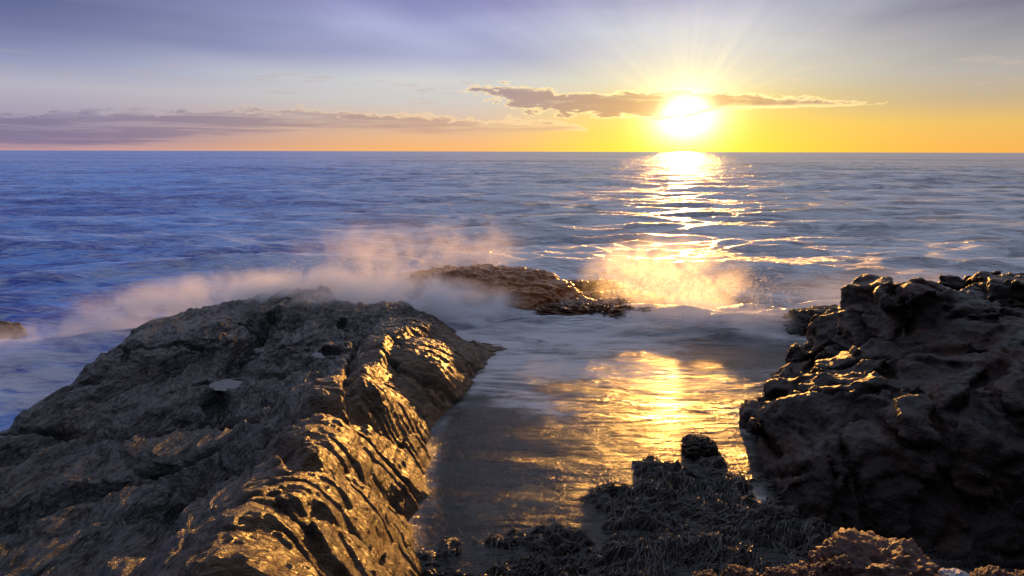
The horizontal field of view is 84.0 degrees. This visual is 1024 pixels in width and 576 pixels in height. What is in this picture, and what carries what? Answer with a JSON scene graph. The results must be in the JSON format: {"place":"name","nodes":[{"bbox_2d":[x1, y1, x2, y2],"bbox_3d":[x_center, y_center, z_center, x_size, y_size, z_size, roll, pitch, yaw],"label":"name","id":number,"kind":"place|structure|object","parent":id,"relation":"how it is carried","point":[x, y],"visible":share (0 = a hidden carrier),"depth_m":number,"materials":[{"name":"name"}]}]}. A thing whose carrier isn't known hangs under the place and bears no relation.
{"place":"outdoors","nodes":[
{"label":"outdoors","id":0,"kind":"place"},
{"bbox_2d":[0,150,1023,575],"bbox_3d":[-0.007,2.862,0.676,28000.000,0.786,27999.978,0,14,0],"label":"sea","id":1,"kind":"structure","parent":0,"point":[730,256],"depth_m":15.56,"materials":[{"name":"liquid"}]},
{"bbox_2d":[0,321,28,338],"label":"rock","id":2,"kind":"object","parent":1,"relation":"in","point":[14,330],"visible":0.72,"depth_m":9.37,"materials":[{"name":"stone"}]},
{"bbox_2d":[563,279,627,291],"bbox_3d":[1.676,0.018,12.965,2.050,0.454,0.995,0,14,0],"label":"rock","id":3,"kind":"object","parent":1,"relation":"in","point":[594,285],"visible":0.42,"depth_m":12.73,"materials":[{"name":"orange stone"}]},
{"bbox_2d":[582,290,666,303],"bbox_3d":[2.196,0.282,11.896,2.280,0.475,0.955,0,14,0],"label":"sea spray","id":4,"kind":"object","parent":1,"relation":"in","point":[640,297],"visible":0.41,"depth_m":11.72,"materials":[{"name":"liquid"}]},
{"bbox_2d":[0,0,1023,152],"label":"sky","id":5,"kind":"structure","parent":0,"point":[892,76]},
{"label":"seabed","id":6,"kind":"structure","parent":0,"visible":0},
{"bbox_2d":[0,285,506,575],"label":"rock slab","id":7,"kind":"object","parent":6,"relation":"on","point":[136,452],"visible":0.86,"depth_m":5.02,"materials":[{"name":"grey stone"}]},
{"bbox_2d":[195,379,242,390],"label":"puddle","id":8,"kind":"object","parent":7,"relation":"on","point":[223,385],"visible":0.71,"depth_m":6.78,"materials":[{"name":"grey liquid"}]},
{"bbox_2d":[310,351,339,357],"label":"puddle","id":9,"kind":"object","parent":7,"relation":"on","point":[321,354],"visible":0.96,"depth_m":7.39,"materials":[{"name":"black liquid"}]},
{"bbox_2d":[393,263,585,309],"bbox_3d":[-0.375,0.374,12.001,4.253,1.800,1.915,0,14,0],"label":"rock","id":10,"kind":"object","parent":6,"relation":"on","point":[520,287],"visible":0.61,"depth_m":11.33,"materials":[{"name":"brown stone"}]},
{"bbox_2d":[533,296,639,318],"bbox_3d":[1.531,0.556,10.930,2.424,0.657,1.301,0,14,0],"label":"rock","id":11,"kind":"object","parent":6,"relation":"on","point":[582,305],"visible":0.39,"depth_m":10.71,"materials":[{"name":"stone"}]},
{"bbox_2d":[637,306,655,311],"bbox_3d":[2.550,0.543,10.810,1.128,0.409,0.736,0,14,0],"label":"rock","id":12,"kind":"object","parent":11,"relation":"on","point":[644,308],"visible":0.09,"depth_m":10.71,"materials":[{"name":"grey stone"}]},
{"bbox_2d":[418,457,837,575],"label":"rock ledge","id":13,"kind":"object","parent":6,"relation":"on","point":[568,569],"visible":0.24,"depth_m":4.54,"materials":[{"name":"black stone"}]},
{"bbox_2d":[415,454,847,575],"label":"seaweed","id":14,"kind":"object","parent":13,"relation":"on","point":[705,505],"visible":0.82,"depth_m":4.51,"materials":[{"name":"black plant"}]},
{"bbox_2d":[680,434,720,457],"bbox_3d":[1.944,1.670,5.903,0.403,0.252,0.407,0,14,0],"label":"rock","id":15,"kind":"object","parent":13,"relation":"on","point":[697,445],"visible":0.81,"depth_m":5.81,"materials":[{"name":"black stone"}]},
{"bbox_2d":[692,569,716,575],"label":"rock","id":16,"kind":"object","parent":6,"relation":"on","point":[709,572],"visible":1,"depth_m":2.67,"materials":[{"name":"brown stone"}]},
{"bbox_2d":[720,564,758,575],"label":"rock","id":17,"kind":"object","parent":6,"relation":"on","point":[734,570],"visible":1,"depth_m":2.65,"materials":[{"name":"brown stone"}]},
{"bbox_2d":[783,561,828,575],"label":"rock","id":18,"kind":"object","parent":6,"relation":"on","point":[802,568],"visible":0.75,"depth_m":2.64,"materials":[{"name":"brown stone"}]},
{"bbox_2d":[760,566,796,575],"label":"rock","id":19,"kind":"object","parent":18,"relation":"on","point":[777,571],"visible":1,"depth_m":2.62,"materials":[{"name":"brown stone"}]},
{"bbox_2d":[823,554,858,575],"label":"rock","id":20,"kind":"object","parent":18,"relation":"on","point":[839,565],"visible":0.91,"depth_m":2.61,"materials":[{"name":"brown stone"}]},
{"bbox_2d":[781,304,838,335],"bbox_3d":[5.530,0.748,10.034,1.913,0.840,1.339,0,14,0],"label":"rock","id":21,"kind":"object","parent":6,"relation":"on","point":[799,321],"visible":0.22,"depth_m":9.79,"materials":[{"name":"grey stone"}]},
{"bbox_2d":[808,528,940,575],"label":"rock","id":22,"kind":"object","parent":6,"relation":"on","point":[870,553],"visible":0.85,"depth_m":2.71,"materials":[{"name":"stone"}]},
{"bbox_2d":[938,567,969,575],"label":"rock","id":23,"kind":"object","parent":22,"relation":"on","point":[943,571],"visible":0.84,"depth_m":2.64,"materials":[{"name":"stone"}]},
{"bbox_2d":[738,271,1023,562],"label":"boulder","id":24,"kind":"object","parent":6,"relation":"on","point":[886,407],"visible":0.92,"depth_m":5.04,"materials":[{"name":"black stone"}]},
{"bbox_2d":[969,565,1017,575],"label":"rock","id":25,"kind":"object","parent":6,"relation":"on","point":[989,570],"visible":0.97,"depth_m":2.65,"materials":[{"name":"brown stone"}]},
{"bbox_2d":[1007,569,1023,575],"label":"rock","id":26,"kind":"object","parent":6,"relation":"on","point":[1019,572],"visible":0.65,"depth_m":2.67,"materials":[{"name":"brown stone"}]}
]}

